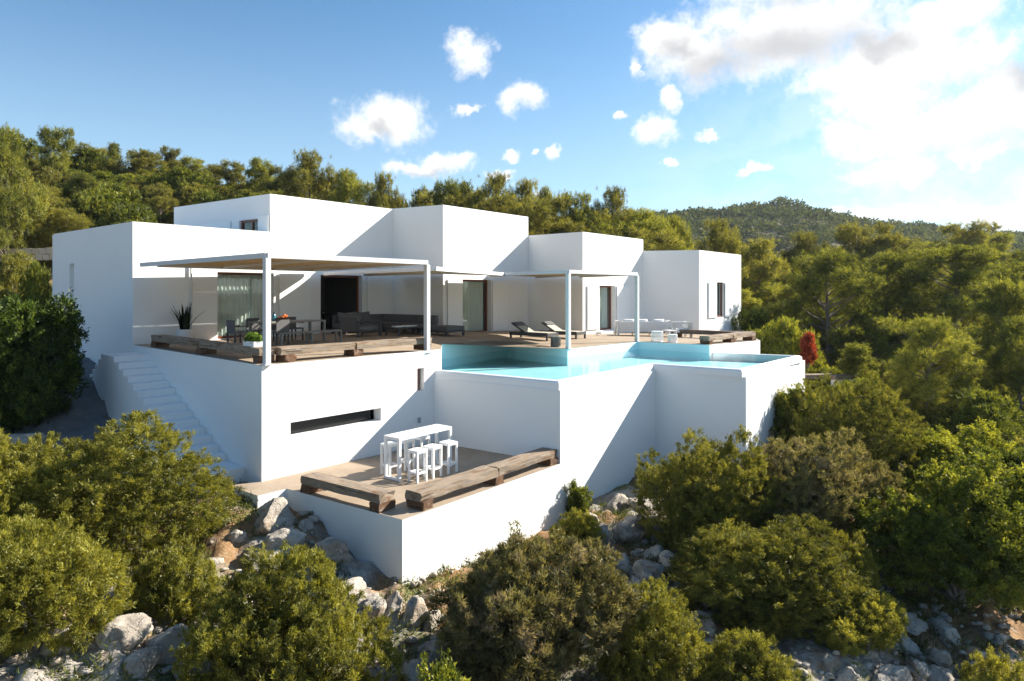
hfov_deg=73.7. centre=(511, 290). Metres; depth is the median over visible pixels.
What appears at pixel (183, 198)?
pine tree
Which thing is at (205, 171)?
pine tree
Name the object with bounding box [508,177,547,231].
pine tree
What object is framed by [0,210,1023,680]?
ground
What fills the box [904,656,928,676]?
boulder
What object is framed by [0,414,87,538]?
juniper bush
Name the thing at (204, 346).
timber bench
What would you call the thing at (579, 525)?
juniper bush
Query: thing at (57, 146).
pine tree
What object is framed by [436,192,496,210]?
pine tree
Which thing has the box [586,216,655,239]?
pine tree
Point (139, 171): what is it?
pine tree
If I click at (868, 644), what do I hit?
boulder
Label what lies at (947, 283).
pine tree
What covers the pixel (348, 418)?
window
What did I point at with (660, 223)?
pine tree
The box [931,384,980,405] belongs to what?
shrub
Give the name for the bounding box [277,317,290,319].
fruit bowl
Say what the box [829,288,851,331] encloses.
pine tree
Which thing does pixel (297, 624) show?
juniper bush
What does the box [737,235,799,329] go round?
pine tree
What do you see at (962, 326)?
pine tree
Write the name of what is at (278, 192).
pine tree
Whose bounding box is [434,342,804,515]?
swimming pool
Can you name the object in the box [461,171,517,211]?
pine tree
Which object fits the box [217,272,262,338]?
door
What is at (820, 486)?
juniper bush
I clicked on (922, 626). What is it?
boulder
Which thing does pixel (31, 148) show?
pine tree
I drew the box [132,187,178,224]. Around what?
pine tree
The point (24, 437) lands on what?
boulder
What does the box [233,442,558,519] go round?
terrace floor
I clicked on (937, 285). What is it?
pine tree
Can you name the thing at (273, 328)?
dining chair
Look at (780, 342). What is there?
pine tree
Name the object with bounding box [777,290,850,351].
pine tree
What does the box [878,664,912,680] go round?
boulder
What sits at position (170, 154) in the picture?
pine tree
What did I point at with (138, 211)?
pine tree
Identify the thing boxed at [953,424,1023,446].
shrub
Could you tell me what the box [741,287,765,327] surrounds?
pine tree
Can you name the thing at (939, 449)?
mastic bush
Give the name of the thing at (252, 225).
window
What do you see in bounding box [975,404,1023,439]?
shrub
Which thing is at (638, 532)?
boulder
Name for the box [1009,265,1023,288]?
pine tree
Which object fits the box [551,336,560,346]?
lattice stool
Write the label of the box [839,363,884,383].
shrub
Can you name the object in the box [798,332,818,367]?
red shrub
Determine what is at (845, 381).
shrub
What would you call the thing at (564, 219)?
pine tree
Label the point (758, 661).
juniper bush
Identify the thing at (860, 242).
pine tree
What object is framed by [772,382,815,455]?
mastic bush
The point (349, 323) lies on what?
armchair
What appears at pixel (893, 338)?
pine tree
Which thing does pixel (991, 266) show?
pine tree
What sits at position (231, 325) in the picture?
dining chair
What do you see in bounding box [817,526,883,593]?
juniper bush
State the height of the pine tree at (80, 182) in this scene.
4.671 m
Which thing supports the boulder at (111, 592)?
on the ground
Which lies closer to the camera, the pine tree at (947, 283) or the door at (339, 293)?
the door at (339, 293)
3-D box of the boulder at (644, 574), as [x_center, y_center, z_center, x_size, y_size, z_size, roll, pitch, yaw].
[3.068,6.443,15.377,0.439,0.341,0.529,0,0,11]
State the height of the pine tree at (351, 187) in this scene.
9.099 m
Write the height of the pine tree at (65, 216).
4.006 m
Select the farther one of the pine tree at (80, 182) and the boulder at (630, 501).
the pine tree at (80, 182)
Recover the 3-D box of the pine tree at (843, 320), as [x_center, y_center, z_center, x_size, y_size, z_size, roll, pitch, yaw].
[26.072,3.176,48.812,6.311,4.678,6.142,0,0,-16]
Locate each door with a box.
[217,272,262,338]
[321,275,358,332]
[463,280,486,331]
[599,286,610,329]
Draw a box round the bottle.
[272,312,275,320]
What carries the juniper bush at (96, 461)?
on the ground
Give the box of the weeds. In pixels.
[12,474,1023,680]
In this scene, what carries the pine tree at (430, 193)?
on the ground
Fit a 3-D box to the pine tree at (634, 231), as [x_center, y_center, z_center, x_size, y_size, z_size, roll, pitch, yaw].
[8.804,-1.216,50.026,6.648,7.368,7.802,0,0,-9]
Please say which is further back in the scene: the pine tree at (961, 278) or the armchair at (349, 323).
the pine tree at (961, 278)
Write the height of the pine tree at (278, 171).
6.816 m
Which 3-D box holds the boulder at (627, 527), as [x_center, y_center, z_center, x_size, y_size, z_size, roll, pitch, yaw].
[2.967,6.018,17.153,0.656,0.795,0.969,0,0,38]
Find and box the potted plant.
[171,302,202,337]
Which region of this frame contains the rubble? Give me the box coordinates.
[0,480,1023,680]
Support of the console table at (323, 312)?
in the villa
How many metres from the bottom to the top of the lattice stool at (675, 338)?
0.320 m
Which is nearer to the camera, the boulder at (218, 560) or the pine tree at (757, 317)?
the boulder at (218, 560)
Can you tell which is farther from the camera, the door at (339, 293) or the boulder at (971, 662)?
the door at (339, 293)
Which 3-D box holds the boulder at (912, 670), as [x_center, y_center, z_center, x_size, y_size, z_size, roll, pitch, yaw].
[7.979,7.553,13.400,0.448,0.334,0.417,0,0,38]
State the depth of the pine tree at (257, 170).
58.13 m
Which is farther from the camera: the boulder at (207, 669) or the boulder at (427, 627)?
the boulder at (427, 627)
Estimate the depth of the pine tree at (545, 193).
55.83 m
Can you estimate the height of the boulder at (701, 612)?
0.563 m
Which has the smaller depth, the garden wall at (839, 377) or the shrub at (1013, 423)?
the shrub at (1013, 423)
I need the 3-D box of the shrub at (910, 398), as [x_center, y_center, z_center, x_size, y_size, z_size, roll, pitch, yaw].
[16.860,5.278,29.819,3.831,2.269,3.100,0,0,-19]
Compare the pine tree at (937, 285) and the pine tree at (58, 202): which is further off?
the pine tree at (937, 285)
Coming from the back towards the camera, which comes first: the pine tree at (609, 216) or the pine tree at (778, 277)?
the pine tree at (778, 277)
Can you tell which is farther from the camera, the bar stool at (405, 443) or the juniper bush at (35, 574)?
the bar stool at (405, 443)
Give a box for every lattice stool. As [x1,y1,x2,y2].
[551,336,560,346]
[651,331,662,341]
[668,334,677,342]
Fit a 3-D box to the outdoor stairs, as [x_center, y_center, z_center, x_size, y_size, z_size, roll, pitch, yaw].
[-10.369,4.410,19.904,9.150,4.780,1.016,0,0,44]
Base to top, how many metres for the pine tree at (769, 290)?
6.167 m
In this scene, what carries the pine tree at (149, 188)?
on the ground
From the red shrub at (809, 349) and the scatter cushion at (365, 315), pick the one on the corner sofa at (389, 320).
the scatter cushion at (365, 315)
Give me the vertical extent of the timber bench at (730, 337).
0.398 m
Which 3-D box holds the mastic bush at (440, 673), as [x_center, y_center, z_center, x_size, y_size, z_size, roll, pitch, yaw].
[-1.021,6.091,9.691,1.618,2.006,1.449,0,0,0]
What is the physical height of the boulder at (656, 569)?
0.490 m
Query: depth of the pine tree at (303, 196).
53.57 m
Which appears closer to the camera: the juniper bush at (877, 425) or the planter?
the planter
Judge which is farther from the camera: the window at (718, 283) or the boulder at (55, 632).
the window at (718, 283)
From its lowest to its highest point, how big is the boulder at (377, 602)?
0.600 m
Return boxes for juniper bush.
[0,409,250,580]
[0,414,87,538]
[0,510,137,661]
[118,531,224,630]
[166,540,411,680]
[418,519,650,680]
[548,507,606,551]
[580,573,722,680]
[631,424,789,563]
[663,512,880,646]
[692,626,801,680]
[727,425,908,544]
[768,373,929,492]
[797,578,912,657]
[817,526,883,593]
[950,643,1023,680]
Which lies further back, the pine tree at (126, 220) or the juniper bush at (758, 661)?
the pine tree at (126, 220)
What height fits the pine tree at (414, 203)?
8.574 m
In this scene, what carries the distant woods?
on the ground
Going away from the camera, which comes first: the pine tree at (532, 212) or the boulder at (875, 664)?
the boulder at (875, 664)
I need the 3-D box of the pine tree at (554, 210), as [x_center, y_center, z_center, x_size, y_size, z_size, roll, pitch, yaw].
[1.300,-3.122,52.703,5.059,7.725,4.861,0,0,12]
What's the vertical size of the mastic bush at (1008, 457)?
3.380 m
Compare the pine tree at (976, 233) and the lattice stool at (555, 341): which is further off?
the pine tree at (976, 233)
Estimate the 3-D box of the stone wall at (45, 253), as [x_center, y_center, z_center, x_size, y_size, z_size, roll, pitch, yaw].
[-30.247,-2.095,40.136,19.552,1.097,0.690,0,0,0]
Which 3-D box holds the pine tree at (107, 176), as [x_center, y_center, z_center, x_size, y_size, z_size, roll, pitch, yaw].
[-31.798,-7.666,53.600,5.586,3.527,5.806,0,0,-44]
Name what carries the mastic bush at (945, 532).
on the ground
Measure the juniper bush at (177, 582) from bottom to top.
1.822 m
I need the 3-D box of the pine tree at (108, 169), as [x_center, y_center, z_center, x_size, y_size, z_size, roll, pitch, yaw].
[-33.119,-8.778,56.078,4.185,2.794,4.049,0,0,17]
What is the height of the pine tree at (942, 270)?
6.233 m
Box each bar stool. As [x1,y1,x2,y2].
[380,441,396,475]
[401,438,414,470]
[408,447,427,483]
[412,435,430,466]
[423,443,441,478]
[439,440,457,473]
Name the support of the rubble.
on the ground
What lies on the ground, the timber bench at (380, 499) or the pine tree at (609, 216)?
the pine tree at (609, 216)
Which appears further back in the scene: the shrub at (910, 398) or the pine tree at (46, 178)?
the pine tree at (46, 178)
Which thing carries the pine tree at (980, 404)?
on the ground
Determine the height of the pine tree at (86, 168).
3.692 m
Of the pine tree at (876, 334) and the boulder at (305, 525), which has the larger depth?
the pine tree at (876, 334)
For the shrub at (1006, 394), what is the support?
on the ground
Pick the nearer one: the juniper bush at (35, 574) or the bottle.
the juniper bush at (35, 574)
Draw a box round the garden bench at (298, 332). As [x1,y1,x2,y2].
[275,329,341,345]
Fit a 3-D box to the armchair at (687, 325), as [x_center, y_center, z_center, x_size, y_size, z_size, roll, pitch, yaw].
[8.050,1.839,32.700,0.920,0.740,0.920,0,0,-5]
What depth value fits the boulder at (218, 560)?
13.54 m
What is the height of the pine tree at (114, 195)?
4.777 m
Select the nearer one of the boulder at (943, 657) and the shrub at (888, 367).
the boulder at (943, 657)
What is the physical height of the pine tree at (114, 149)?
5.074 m
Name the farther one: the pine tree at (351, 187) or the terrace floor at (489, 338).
the pine tree at (351, 187)
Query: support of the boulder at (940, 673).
on the ground
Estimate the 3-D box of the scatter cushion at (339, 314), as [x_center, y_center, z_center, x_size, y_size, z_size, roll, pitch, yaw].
[-7.198,1.140,28.977,0.208,0.440,0.460,-24,-17,25]
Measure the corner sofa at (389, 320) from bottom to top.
0.760 m
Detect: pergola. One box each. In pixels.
[140,253,432,365]
[324,267,640,348]
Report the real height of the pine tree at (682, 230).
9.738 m
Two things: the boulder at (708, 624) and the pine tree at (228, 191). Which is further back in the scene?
the pine tree at (228, 191)
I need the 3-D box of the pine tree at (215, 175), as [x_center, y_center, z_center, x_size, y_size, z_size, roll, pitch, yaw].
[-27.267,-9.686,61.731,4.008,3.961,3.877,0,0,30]
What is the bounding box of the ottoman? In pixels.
[430,325,464,336]
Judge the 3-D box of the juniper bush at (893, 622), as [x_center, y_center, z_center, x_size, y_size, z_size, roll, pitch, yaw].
[6.958,6.636,13.945,2.459,1.456,1.748,0,0,0]
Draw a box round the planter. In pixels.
[243,331,262,346]
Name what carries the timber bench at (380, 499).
on the terrace floor at (365, 470)
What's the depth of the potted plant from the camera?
23.49 m
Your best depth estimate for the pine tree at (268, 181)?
68.22 m
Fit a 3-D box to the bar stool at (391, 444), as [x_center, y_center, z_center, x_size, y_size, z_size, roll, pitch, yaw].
[-3.080,4.225,17.220,0.340,0.770,0.340,0,0,36]
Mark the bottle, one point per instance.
(273, 317)
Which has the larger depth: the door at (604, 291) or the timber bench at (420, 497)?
the door at (604, 291)
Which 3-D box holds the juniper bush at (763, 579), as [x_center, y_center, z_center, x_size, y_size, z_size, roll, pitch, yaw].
[5.516,5.945,14.646,4.548,2.495,2.984,0,0,0]
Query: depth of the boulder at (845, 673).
12.84 m
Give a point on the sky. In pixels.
(903, 110)
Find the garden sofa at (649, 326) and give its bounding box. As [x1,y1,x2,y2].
[614,320,670,335]
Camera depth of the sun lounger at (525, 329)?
28.82 m
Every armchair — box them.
[339,316,380,336]
[671,321,692,337]
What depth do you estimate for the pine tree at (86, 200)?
44.98 m
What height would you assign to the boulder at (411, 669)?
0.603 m
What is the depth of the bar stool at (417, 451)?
16.51 m
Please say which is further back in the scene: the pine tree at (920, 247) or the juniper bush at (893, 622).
the pine tree at (920, 247)
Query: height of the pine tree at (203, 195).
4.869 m
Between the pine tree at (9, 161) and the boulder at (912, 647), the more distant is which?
the pine tree at (9, 161)
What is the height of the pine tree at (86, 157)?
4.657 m
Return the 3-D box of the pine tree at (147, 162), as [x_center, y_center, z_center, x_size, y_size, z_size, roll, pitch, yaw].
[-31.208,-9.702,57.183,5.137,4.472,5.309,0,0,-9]
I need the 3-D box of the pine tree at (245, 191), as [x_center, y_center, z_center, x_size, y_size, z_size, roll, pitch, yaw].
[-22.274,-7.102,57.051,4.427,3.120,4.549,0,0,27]
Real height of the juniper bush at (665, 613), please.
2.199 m
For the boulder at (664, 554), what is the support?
on the ground
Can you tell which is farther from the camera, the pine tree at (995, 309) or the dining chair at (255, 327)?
the pine tree at (995, 309)
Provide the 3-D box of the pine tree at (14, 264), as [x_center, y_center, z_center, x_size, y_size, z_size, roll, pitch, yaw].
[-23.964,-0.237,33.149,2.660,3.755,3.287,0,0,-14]
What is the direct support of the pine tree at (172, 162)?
on the ground
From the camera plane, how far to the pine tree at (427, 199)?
56.37 m
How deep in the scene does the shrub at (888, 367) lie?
39.65 m
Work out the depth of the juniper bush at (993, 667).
12.56 m
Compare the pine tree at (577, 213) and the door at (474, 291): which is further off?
the pine tree at (577, 213)
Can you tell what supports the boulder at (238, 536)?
on the ground
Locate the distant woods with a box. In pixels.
[648,196,1023,272]
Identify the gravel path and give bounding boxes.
[0,356,133,480]
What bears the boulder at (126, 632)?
on the ground
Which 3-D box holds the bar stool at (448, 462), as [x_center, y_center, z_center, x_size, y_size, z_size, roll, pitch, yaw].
[-1.620,4.225,17.410,0.340,0.770,0.340,0,0,40]
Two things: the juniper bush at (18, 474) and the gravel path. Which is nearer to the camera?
the juniper bush at (18, 474)
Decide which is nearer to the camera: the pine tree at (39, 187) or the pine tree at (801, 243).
the pine tree at (39, 187)
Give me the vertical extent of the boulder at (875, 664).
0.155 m
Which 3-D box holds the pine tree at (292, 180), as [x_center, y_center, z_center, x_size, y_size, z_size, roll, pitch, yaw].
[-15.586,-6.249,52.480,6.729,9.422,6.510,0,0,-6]
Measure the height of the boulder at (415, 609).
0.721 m
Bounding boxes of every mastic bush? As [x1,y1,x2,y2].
[416,647,470,680]
[563,478,593,514]
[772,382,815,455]
[836,446,1023,610]
[866,417,1022,500]
[950,445,1023,512]
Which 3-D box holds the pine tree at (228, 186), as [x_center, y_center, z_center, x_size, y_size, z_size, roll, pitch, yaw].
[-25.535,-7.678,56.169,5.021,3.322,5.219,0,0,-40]
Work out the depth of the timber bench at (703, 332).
31.68 m
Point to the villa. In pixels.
(260, 423)
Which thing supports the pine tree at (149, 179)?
on the ground
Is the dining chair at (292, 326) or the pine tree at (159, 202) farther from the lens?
the pine tree at (159, 202)
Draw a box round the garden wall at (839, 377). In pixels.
[805,373,857,391]
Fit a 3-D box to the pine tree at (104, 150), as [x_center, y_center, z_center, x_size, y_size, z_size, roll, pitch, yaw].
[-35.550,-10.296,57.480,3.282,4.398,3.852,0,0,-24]
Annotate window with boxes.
[241,219,257,230]
[291,410,369,433]
[417,368,418,390]
[717,282,721,316]
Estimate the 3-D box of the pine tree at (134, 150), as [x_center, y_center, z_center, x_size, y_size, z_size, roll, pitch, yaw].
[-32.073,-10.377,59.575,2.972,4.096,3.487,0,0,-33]
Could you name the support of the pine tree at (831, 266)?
on the ground
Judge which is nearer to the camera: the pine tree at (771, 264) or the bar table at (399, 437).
the bar table at (399, 437)
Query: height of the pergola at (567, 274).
2.881 m
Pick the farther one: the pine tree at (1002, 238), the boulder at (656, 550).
the pine tree at (1002, 238)
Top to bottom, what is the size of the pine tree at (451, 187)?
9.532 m
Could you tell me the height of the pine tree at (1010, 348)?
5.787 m
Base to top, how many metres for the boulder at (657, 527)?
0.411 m
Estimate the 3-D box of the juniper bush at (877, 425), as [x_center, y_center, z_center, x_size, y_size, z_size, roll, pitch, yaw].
[10.856,4.598,22.327,5.050,3.899,4.030,0,0,0]
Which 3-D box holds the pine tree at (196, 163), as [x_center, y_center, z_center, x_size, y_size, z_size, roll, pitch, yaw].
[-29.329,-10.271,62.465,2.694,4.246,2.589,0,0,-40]
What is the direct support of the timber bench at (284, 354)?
on the terrace floor at (489, 338)
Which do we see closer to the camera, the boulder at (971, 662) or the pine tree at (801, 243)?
the boulder at (971, 662)
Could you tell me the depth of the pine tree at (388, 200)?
49.69 m
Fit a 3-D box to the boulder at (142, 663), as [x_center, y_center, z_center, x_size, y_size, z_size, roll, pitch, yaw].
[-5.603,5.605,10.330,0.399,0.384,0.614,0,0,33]
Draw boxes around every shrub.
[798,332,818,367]
[806,364,861,408]
[807,375,900,428]
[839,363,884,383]
[858,387,943,434]
[878,366,925,380]
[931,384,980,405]
[941,367,985,386]
[953,387,1023,416]
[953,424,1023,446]
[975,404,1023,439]
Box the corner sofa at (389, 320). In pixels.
[332,314,437,333]
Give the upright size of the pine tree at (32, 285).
3.701 m
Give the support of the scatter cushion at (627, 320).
on the garden sofa at (649, 326)
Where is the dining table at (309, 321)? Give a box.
[248,319,325,340]
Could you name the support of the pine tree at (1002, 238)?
on the ground
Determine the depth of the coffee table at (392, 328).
27.54 m
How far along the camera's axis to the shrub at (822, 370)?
34.86 m
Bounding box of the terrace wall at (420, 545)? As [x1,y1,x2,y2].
[227,464,559,583]
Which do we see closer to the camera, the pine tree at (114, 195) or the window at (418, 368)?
the window at (418, 368)
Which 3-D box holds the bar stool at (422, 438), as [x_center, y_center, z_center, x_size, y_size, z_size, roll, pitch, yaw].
[-2.400,4.225,18.100,0.340,0.770,0.340,0,0,37]
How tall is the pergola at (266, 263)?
2.801 m
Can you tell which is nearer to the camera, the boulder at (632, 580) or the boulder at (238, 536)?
the boulder at (238, 536)
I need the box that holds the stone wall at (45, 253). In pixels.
[0,247,51,260]
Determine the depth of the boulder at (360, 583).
13.09 m
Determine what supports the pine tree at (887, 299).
on the ground
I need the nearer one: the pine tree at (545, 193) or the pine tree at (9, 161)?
the pine tree at (9, 161)
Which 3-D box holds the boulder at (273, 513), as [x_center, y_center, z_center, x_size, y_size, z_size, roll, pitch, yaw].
[-5.156,4.988,14.878,1.034,0.980,0.892,0,0,-40]
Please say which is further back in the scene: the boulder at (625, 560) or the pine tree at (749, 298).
the pine tree at (749, 298)
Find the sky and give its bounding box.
[0,0,1023,231]
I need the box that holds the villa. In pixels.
[52,194,759,500]
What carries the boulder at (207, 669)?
on the ground
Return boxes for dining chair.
[226,320,248,342]
[246,318,262,334]
[271,317,285,341]
[271,319,289,344]
[290,317,303,339]
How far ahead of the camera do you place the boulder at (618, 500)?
18.70 m
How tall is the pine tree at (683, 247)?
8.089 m
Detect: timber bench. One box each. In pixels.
[151,334,274,362]
[274,337,431,362]
[300,472,395,512]
[405,447,557,510]
[671,329,738,338]
[699,331,755,344]
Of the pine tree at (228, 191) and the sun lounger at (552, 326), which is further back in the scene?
the pine tree at (228, 191)
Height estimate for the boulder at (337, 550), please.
0.724 m
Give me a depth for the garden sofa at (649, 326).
32.81 m
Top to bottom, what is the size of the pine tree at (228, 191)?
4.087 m
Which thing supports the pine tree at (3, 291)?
on the ground
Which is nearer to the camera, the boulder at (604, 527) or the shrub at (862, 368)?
the boulder at (604, 527)
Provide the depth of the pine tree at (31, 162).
52.46 m
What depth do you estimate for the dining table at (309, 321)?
24.34 m
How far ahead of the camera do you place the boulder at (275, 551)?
13.77 m
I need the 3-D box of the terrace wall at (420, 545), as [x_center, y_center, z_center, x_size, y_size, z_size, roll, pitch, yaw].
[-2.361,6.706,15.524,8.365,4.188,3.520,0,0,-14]
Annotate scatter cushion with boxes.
[337,312,345,319]
[360,311,371,320]
[622,319,633,321]
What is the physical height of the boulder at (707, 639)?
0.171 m
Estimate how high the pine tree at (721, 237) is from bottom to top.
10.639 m
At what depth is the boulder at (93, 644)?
10.32 m
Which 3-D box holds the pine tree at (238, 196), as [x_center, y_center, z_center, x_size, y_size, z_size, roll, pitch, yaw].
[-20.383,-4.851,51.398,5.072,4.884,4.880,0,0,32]
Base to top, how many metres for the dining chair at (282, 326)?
0.840 m
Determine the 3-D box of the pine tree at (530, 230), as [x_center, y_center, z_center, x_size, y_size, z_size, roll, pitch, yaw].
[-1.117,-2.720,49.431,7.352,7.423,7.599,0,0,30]
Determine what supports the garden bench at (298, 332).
on the terrace floor at (489, 338)
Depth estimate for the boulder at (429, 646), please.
11.98 m
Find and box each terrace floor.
[137,329,757,364]
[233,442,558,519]
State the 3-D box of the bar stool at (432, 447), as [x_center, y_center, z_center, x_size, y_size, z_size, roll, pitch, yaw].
[-1.970,4.225,16.970,0.340,0.770,0.340,0,0,35]
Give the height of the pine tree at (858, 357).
3.854 m
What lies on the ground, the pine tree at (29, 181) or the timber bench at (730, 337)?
the pine tree at (29, 181)
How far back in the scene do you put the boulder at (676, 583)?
15.35 m
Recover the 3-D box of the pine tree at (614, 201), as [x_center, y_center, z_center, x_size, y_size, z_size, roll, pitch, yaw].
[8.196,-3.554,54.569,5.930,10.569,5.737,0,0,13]
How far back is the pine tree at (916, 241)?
79.37 m
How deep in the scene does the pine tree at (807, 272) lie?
60.95 m
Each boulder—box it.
[0,433,47,445]
[38,617,80,656]
[77,633,96,651]
[95,613,153,651]
[101,581,129,599]
[124,646,162,679]
[145,623,189,664]
[171,656,218,680]
[204,557,223,569]
[226,529,247,542]
[252,549,285,560]
[254,497,296,534]
[264,528,305,551]
[298,519,314,531]
[313,537,352,563]
[334,577,366,603]
[364,593,386,625]
[384,591,402,620]
[400,659,422,680]
[401,595,427,629]
[417,640,452,669]
[422,610,440,631]
[591,523,608,546]
[605,493,628,514]
[612,525,641,541]
[615,515,647,543]
[616,553,633,574]
[628,497,652,513]
[629,575,641,583]
[632,559,665,579]
[640,545,663,561]
[640,570,655,583]
[648,521,662,535]
[658,550,680,577]
[672,579,687,590]
[689,609,709,632]
[697,615,715,636]
[703,635,713,644]
[832,666,857,680]
[859,647,880,663]
[862,638,874,649]
[868,660,878,667]
[872,673,890,680]
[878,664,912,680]
[886,610,928,635]
[895,631,922,655]
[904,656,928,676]
[905,665,931,679]
[927,617,960,644]
[927,648,952,668]
[928,666,953,680]
[969,660,984,678]
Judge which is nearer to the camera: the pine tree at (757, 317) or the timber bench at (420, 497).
the timber bench at (420, 497)
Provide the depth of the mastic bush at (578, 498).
18.22 m
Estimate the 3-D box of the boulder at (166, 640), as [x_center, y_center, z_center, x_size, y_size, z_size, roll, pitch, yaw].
[-5.510,5.727,10.865,0.467,0.834,0.705,0,0,38]
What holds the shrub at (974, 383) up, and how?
on the ground
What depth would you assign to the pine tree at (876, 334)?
39.68 m
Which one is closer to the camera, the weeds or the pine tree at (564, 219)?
the weeds
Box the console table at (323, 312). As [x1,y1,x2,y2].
[321,311,332,329]
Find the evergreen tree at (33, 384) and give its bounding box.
[0,289,92,434]
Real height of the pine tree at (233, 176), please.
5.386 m
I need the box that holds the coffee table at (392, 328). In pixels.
[385,326,423,335]
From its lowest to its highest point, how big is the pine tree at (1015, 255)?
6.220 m
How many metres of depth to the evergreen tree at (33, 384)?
19.73 m
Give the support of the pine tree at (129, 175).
on the ground
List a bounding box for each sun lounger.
[509,322,557,340]
[540,321,585,338]
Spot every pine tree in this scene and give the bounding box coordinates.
[0,122,49,267]
[0,250,49,297]
[0,280,13,303]
[1,182,62,254]
[2,166,39,187]
[9,134,52,162]
[15,183,56,232]
[16,260,51,309]
[17,153,39,171]
[20,185,74,231]
[28,166,75,189]
[33,157,96,172]
[35,124,78,175]
[37,206,99,262]
[49,168,82,185]
[53,171,108,211]
[59,146,118,173]
[60,189,113,230]
[67,169,140,192]
[70,141,108,167]
[77,181,163,224]
[88,202,162,227]
[89,165,127,175]
[98,149,169,177]
[105,142,130,172]
[111,219,153,224]
[115,172,148,186]
[119,182,140,198]
[122,179,148,196]
[123,168,154,185]
[126,147,163,171]
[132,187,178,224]
[133,182,174,223]
[145,175,172,184]
[147,164,219,204]
[150,159,184,173]
[158,145,181,174]
[159,181,211,223]
[178,155,204,170]
[190,186,224,204]
[191,168,220,184]
[198,181,234,194]
[199,184,245,199]
[201,164,224,185]
[207,159,248,189]
[218,193,247,199]
[226,189,255,195]
[244,157,274,193]
[244,189,285,196]
[257,175,275,190]
[263,163,296,193]
[279,145,340,200]
[287,192,312,197]
[326,167,377,205]
[363,170,408,208]
[407,185,432,206]
[412,187,444,205]
[425,187,487,203]
[430,174,474,205]
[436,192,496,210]
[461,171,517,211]
[488,191,577,235]
[497,203,538,234]
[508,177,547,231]
[517,201,558,234]
[536,186,556,232]
[537,216,584,233]
[553,189,591,230]
[555,220,590,233]
[575,213,622,232]
[581,184,634,225]
[584,208,646,226]
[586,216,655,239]
[591,225,685,250]
[597,227,678,250]
[628,206,674,250]
[655,214,697,249]
[657,236,688,250]
[694,216,753,281]
[731,303,794,354]
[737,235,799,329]
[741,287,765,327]
[746,280,799,321]
[746,317,828,389]
[763,245,899,371]
[767,271,792,283]
[772,230,847,288]
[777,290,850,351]
[783,267,819,281]
[799,317,840,367]
[825,340,881,383]
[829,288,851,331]
[830,220,910,272]
[834,309,902,342]
[842,249,928,353]
[848,315,905,376]
[848,323,938,367]
[862,236,935,265]
[873,311,990,430]
[876,370,940,405]
[887,239,946,268]
[889,241,1023,371]
[899,313,983,369]
[920,264,949,299]
[925,218,1002,267]
[926,387,1023,448]
[929,270,1006,331]
[930,277,977,340]
[940,273,1023,396]
[948,230,1016,253]
[971,313,1023,427]
[973,262,999,300]
[988,250,1018,267]
[1004,249,1023,282]
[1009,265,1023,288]
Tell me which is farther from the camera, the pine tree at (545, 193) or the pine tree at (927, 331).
the pine tree at (545, 193)
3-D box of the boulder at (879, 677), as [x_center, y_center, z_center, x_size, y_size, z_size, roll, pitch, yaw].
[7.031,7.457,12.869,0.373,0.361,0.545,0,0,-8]
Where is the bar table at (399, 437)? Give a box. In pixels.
[384,424,451,481]
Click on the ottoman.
(446, 329)
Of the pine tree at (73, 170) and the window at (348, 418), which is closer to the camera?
the window at (348, 418)
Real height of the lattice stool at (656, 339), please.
0.440 m
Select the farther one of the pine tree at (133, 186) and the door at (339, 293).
the pine tree at (133, 186)
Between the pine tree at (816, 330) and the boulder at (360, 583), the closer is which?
the boulder at (360, 583)
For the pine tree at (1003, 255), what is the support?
on the ground
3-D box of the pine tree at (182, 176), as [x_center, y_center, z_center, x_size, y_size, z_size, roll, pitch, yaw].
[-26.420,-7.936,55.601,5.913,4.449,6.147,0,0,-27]
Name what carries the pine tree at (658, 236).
on the ground
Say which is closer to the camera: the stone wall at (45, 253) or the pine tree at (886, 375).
the pine tree at (886, 375)
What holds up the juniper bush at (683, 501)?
on the ground
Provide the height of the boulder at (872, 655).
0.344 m
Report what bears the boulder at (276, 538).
on the ground
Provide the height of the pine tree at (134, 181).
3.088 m
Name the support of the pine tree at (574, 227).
on the ground
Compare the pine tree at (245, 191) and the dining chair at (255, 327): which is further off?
the pine tree at (245, 191)
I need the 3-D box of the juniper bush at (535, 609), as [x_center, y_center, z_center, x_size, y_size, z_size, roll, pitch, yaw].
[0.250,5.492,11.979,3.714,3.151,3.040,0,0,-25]
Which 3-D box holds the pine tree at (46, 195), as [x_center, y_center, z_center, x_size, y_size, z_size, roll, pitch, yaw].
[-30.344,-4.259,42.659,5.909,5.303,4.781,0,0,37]
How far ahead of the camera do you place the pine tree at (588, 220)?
52.23 m
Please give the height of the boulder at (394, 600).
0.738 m
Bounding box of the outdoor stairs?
[90,352,244,497]
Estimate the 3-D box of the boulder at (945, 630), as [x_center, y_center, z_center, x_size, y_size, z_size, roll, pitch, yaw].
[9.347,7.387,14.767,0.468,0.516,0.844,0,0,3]

